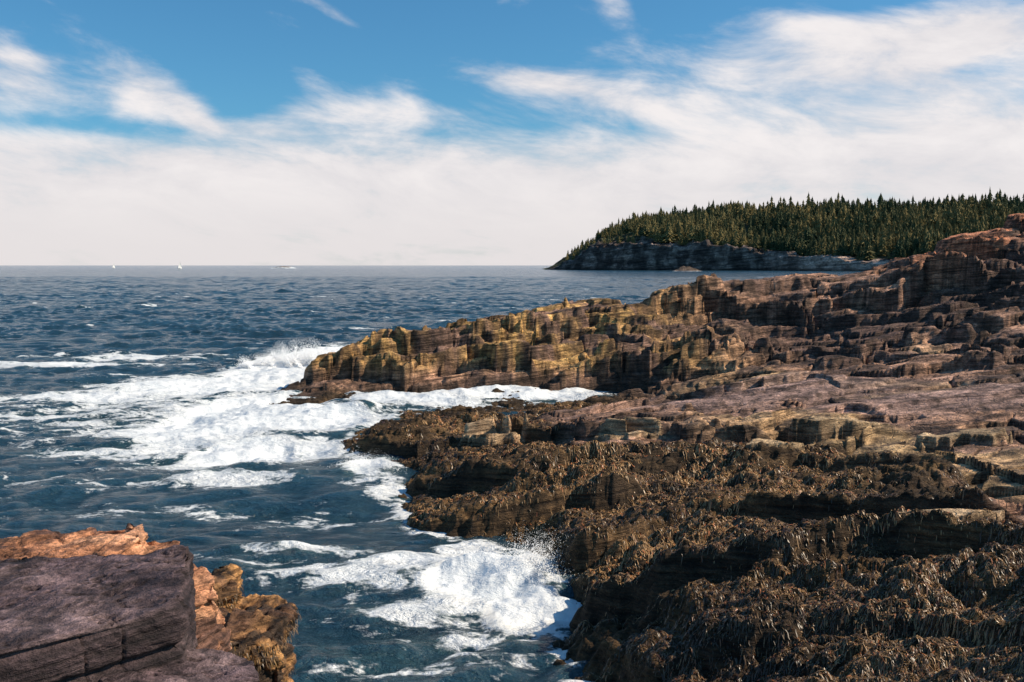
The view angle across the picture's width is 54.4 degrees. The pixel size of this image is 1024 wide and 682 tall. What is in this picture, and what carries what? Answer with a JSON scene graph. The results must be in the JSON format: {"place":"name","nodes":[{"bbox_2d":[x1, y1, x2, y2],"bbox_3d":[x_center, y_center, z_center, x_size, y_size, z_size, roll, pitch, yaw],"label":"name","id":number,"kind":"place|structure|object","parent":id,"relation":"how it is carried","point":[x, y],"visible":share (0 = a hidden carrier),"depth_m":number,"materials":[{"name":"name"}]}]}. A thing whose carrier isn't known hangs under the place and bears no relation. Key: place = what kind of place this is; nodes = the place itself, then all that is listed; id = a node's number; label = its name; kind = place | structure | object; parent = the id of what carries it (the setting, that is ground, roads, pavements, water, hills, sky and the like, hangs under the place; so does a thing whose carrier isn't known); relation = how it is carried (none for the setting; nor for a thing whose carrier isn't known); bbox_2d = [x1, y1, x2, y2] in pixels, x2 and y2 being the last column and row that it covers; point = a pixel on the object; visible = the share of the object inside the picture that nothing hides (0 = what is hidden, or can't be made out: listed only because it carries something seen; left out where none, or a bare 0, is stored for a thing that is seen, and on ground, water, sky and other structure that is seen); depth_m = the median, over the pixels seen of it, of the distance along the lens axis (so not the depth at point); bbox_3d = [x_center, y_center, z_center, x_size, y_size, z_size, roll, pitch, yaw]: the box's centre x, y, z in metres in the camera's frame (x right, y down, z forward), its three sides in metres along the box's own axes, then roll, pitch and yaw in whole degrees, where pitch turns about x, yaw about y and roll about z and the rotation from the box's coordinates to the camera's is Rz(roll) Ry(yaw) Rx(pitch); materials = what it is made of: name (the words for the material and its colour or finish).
{"place":"outdoors","nodes":[
{"label":"outdoors","id":0,"kind":"place"},
{"bbox_2d":[0,265,862,681],"bbox_3d":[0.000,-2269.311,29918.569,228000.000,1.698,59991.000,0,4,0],"label":"sea water","id":1,"kind":"structure","parent":0,"point":[134,395],"depth_m":44.09,"materials":[{"name":"blue liquid"}]},
{"bbox_2d":[211,563,298,681],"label":"weed covered boulder","id":2,"kind":"object","parent":1,"relation":"in","point":[254,620],"visible":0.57,"depth_m":15.02,"materials":[{"name":"stone"}]},
{"bbox_2d":[216,574,301,681],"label":"hanging rockweed","id":3,"kind":"object","parent":2,"relation":"hanging from","point":[253,654],"visible":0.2,"depth_m":14.30,"materials":[{"name":"brown plant"}]},
{"bbox_2d":[234,337,337,368],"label":"sea spray","id":4,"kind":"object","parent":1,"relation":"on","point":[299,358],"visible":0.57,"depth_m":76.57,"materials":[{"name":"white liquid"}]},
{"bbox_2d":[323,448,403,469],"bbox_3d":[-5.803,4.717,38.952,4.194,1.061,3.533,3,5,31],"label":"sea spray","id":5,"kind":"object","parent":1,"relation":"on","point":[362,463],"visible":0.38,"depth_m":38.78,"materials":[{"name":"white liquid"}]},
{"bbox_2d":[494,528,578,580],"bbox_3d":[0.513,5.447,25.235,3.504,1.465,3.529,0,4,0],"label":"sea spray","id":6,"kind":"object","parent":1,"relation":"on","point":[534,560],"visible":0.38,"depth_m":25.06,"materials":[{"name":"white liquid"}]},
{"bbox_2d":[674,266,699,270],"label":"rocky islet","id":7,"kind":"object","parent":1,"relation":"in","point":[684,268],"visible":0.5,"depth_m":1340.89,"materials":[{"name":"beige stone"}]},
{"bbox_2d":[0,0,1023,264],"label":"sky","id":8,"kind":"structure","parent":0,"point":[133,132],"materials":[{"name":"white"}]},
{"bbox_2d":[269,213,1023,681],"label":"rocky shore","id":9,"kind":"structure","parent":0,"point":[917,361],"depth_m":37.14,"materials":[{"name":"stone"}]},
{"bbox_2d":[0,523,231,651],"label":"orange granite outcrop","id":10,"kind":"object","parent":9,"relation":"on","point":[212,632],"visible":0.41,"depth_m":13.07,"materials":[{"name":"orange stone"}]},
{"bbox_2d":[0,545,259,681],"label":"dark granite slab","id":11,"kind":"structure","parent":9,"relation":"on","point":[112,618],"depth_m":9.64,"materials":[{"name":"grey stone"}]},
{"bbox_2d":[342,400,1023,681],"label":"rockweed","id":12,"kind":"object","parent":9,"relation":"on","point":[867,677],"visible":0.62,"depth_m":18.47,"materials":[{"name":"brown plant"}]},
{"bbox_2d":[544,213,988,270],"bbox_3d":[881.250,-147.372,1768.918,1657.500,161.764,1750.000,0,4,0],"label":"forested headland","id":13,"kind":"structure","parent":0,"point":[644,253],"depth_m":1557.80,"materials":[{"name":"grey stone"}]},
{"bbox_2d":[565,189,1023,260],"bbox_3d":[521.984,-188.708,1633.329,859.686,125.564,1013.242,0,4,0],"label":"spruce forest","id":14,"kind":"object","parent":13,"relation":"on","point":[907,228],"visible":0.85,"depth_m":1532.03,"materials":[{"name":"green plant"}]}
]}

